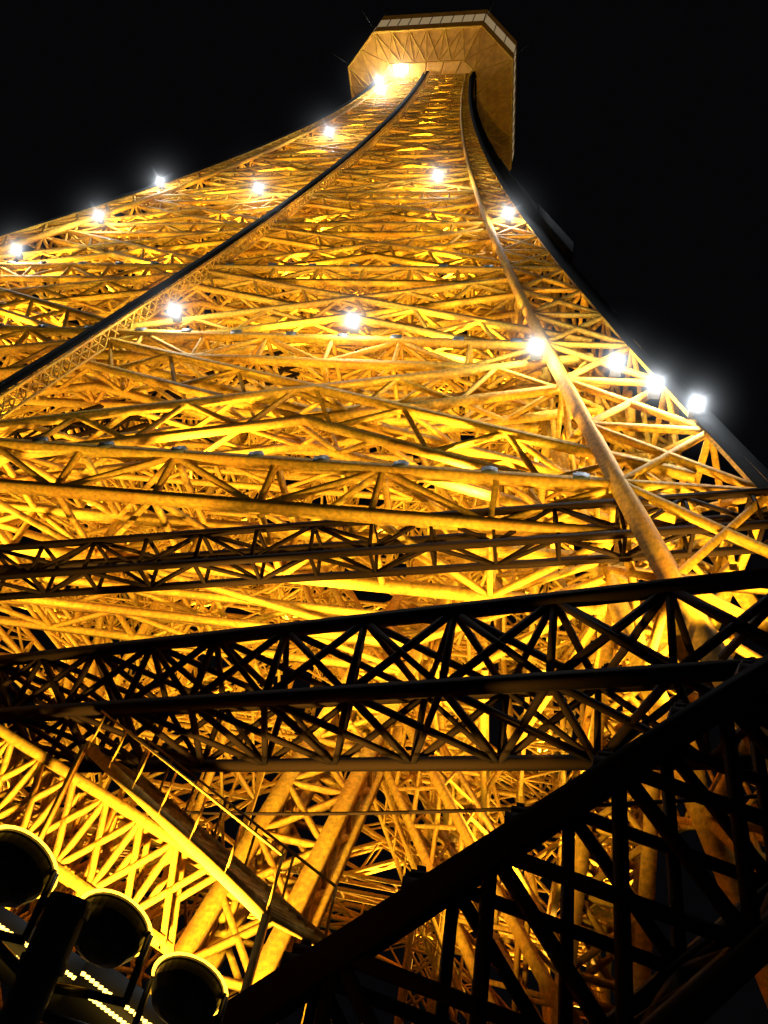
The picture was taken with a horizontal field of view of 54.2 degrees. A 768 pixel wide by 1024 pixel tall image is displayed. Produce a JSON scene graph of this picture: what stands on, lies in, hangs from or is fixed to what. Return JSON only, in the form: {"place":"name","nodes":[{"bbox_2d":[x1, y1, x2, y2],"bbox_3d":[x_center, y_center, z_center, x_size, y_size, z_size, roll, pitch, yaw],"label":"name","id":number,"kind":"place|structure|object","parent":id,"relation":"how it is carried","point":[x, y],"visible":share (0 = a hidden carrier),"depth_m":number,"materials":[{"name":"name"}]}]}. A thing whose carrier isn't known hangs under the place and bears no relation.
{"place":"outdoors","nodes":[
{"label":"outdoors","id":0,"kind":"place"},
{"bbox_2d":[0,869,228,1023],"bbox_3d":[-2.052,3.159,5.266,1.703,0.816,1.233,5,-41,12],"label":"floodlight brackets","id":1,"kind":"object","parent":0,"point":[9,958],"visible":0.63,"depth_m":5.08,"materials":[{"name":"black metal"}]},
{"bbox_2d":[0,0,767,1023],"label":"sky","id":2,"kind":"structure","parent":0,"point":[641,126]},
{"label":"ground","id":3,"kind":"structure","parent":0,"visible":0},
{"bbox_2d":[0,906,166,1023],"bbox_3d":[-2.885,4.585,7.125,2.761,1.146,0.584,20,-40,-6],"label":"building","id":4,"kind":"structure","parent":3,"relation":"on","point":[113,981],"depth_m":7.00,"materials":[{"name":"black metal"}]},
{"bbox_2d":[0,925,151,1023],"bbox_3d":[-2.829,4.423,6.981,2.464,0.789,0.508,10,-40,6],"label":"string lights","id":5,"kind":"object","parent":4,"relation":"attached to","point":[107,1010],"visible":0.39,"depth_m":6.79,"materials":[{"name":"white"}]},
{"bbox_2d":[0,825,227,1023],"bbox_3d":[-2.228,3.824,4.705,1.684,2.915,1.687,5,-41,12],"label":"floodlights","id":6,"kind":"object","parent":3,"relation":"on","point":[102,928],"visible":0.98,"depth_m":5.13,"materials":[{"name":"black metal"}]},
{"bbox_2d":[5,710,337,1023],"bbox_3d":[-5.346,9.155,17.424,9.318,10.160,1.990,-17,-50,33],"label":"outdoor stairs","id":7,"kind":"structure","parent":3,"relation":"on","point":[265,904],"depth_m":17.37,"materials":[{"name":"yellow metal"}]},
{"bbox_2d":[0,72,767,1023],"bbox_3d":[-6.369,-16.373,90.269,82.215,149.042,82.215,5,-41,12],"label":"lattice tower","id":8,"kind":"structure","parent":3,"relation":"on","point":[416,228],"depth_m":41.40,"materials":[{"name":"yellow metal"}]},
{"bbox_2d":[0,71,767,948],"bbox_3d":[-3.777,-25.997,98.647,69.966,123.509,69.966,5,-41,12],"label":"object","id":9,"kind":"object","parent":8,"relation":"on","point":[550,233],"visible":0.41,"depth_m":54.39,"materials":[{"name":"black metal"}]},
{"bbox_2d":[13,70,702,419],"bbox_3d":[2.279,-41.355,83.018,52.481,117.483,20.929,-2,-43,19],"label":"floodlights","id":10,"kind":"object","parent":9,"relation":"on","point":[654,391],"visible":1,"depth_m":37.84,"materials":[{"name":"white glass"}]},
{"bbox_2d":[0,103,716,907],"bbox_3d":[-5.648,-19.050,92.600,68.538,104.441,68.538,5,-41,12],"label":"lamps","id":11,"kind":"object","parent":9,"relation":"on","point":[580,475],"visible":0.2,"depth_m":40.71,"materials":[{"name":"grey"}]},
{"bbox_2d":[348,25,513,197],"bbox_3d":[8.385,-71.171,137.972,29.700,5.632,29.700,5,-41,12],"label":"lattice bracing","id":12,"kind":"object","parent":8,"relation":"on","point":[354,73],"visible":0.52,"depth_m":130.88,"materials":[{"name":"orange paint"}]},
{"bbox_2d":[350,9,516,178],"bbox_3d":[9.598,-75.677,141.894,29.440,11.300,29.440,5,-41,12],"label":"deck","id":13,"kind":"structure","parent":12,"relation":"on","point":[500,33],"depth_m":131.40,"materials":[{"name":"grey"}]},
{"bbox_2d":[332,0,530,175],"bbox_3d":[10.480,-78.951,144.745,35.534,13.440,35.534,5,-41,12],"label":"deck lightning rods","id":14,"kind":"object","parent":13,"relation":"on","point":[451,21],"visible":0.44,"depth_m":133.71,"materials":[{"name":"brown metal"}]},
{"bbox_2d":[0,350,767,1023],"bbox_3d":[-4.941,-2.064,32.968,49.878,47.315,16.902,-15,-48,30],"label":"lattice girders","id":15,"kind":"object","parent":3,"relation":"on","point":[708,972],"visible":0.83,"depth_m":18.43,"materials":[{"name":"brown metal"}]}
]}

